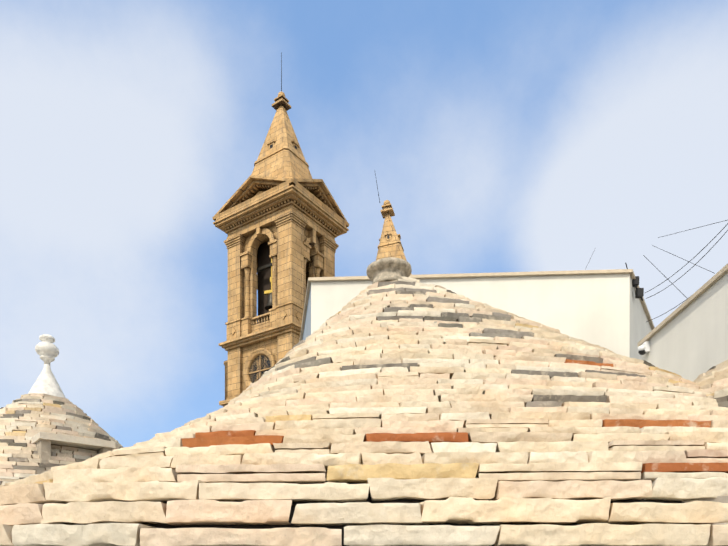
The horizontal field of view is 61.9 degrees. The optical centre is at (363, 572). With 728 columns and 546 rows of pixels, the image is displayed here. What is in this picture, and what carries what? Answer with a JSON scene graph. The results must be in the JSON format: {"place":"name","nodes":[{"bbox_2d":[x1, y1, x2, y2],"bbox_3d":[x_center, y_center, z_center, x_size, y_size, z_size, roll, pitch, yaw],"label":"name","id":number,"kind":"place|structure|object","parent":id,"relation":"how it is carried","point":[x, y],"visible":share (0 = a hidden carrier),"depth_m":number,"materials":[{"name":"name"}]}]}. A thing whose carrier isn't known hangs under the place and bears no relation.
{"place":"outdoors","nodes":[
{"label":"outdoors","id":0,"kind":"place"},
{"bbox_2d":[0,393,122,486],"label":"conical stone roof","id":1,"kind":"structure","parent":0,"point":[25,419],"depth_m":5.90,"materials":[{"name":"beige stone"}]},
{"bbox_2d":[212,92,348,406],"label":"bell tower","id":2,"kind":"structure","parent":0,"point":[282,201],"depth_m":32.03,"materials":[{"name":"stone"}]},
{"bbox_2d":[249,355,270,382],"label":"round window","id":3,"kind":"structure","parent":2,"relation":"in","point":[267,365],"depth_m":32.05,"materials":[{"name":"grey glass"}]},
{"bbox_2d":[257,52,296,323],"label":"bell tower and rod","id":4,"kind":"structure","parent":2,"relation":"attached to","point":[264,270],"depth_m":33.20,"materials":[{"name":"black metal"}]},
{"bbox_2d":[0,276,727,545],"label":"stone roof","id":5,"kind":"structure","parent":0,"point":[406,411],"depth_m":2.53,"materials":[{"name":"beige stone"}]},
{"bbox_2d":[0,0,727,447],"label":"sky","id":6,"kind":"structure","parent":0,"point":[497,135],"materials":[{"name":"blue"}]},
{"bbox_2d":[299,269,654,359],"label":"white building","id":7,"kind":"structure","parent":0,"point":[607,309],"depth_m":13.91,"materials":[{"name":"paint"}]},
{"bbox_2d":[587,220,727,321],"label":"cables","id":8,"kind":"object","parent":7,"relation":"attached to","point":[639,292],"visible":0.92,"depth_m":11.81,"materials":[{"name":"grey metal"}]},
{"bbox_2d":[638,264,727,381],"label":"white building","id":9,"kind":"structure","parent":0,"point":[688,338],"depth_m":9.42,"materials":[{"name":"paint"}]},
{"bbox_2d":[638,341,649,354],"bbox_3d":[5.112,-4.088,11.113,0.183,0.223,0.154,0,0,1],"label":"security camera","id":10,"kind":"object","parent":9,"relation":"attached to","point":[643,348],"depth_m":11.05,"materials":[{"name":"white plastic"}]},
{"bbox_2d":[682,360,727,545],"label":"stone roof","id":11,"kind":"structure","parent":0,"point":[713,380],"depth_m":3.27,"materials":[{"name":"beige stone"}]},
{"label":"trullo","id":12,"kind":"object","parent":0,"visible":0},
{"bbox_2d":[28,334,65,397],"bbox_3d":[-3.433,-2.205,6.575,0.430,0.730,0.430,0,0,1],"label":"roof finial","id":13,"kind":"object","parent":12,"relation":"on","point":[47,351],"visible":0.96,"depth_m":6.50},
{"bbox_2d":[30,432,114,462],"bbox_3d":[-2.850,-1.045,5.883,0.660,0.430,0.610,0,0,-40],"label":"stone ledge","id":14,"kind":"object","parent":12,"relation":"on","point":[43,441],"visible":0.25,"depth_m":5.62,"materials":[{"name":"stone"}]},
{"bbox_2d":[366,257,411,283],"bbox_3d":[0.173,-2.025,4.184,0.312,0.161,0.312,0,0,1],"label":"trullo cap stone","id":15,"kind":"object","parent":12,"relation":"on","point":[386,269],"visible":0.67,"depth_m":4.07,"materials":[{"name":"grey stone"}]},
{"label":"ground","id":16,"kind":"structure","parent":0,"visible":0},
{"bbox_2d":[376,200,411,274],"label":"spire","id":17,"kind":"structure","parent":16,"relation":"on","point":[391,246],"depth_m":35.57,"materials":[{"name":"stone"}]}
]}

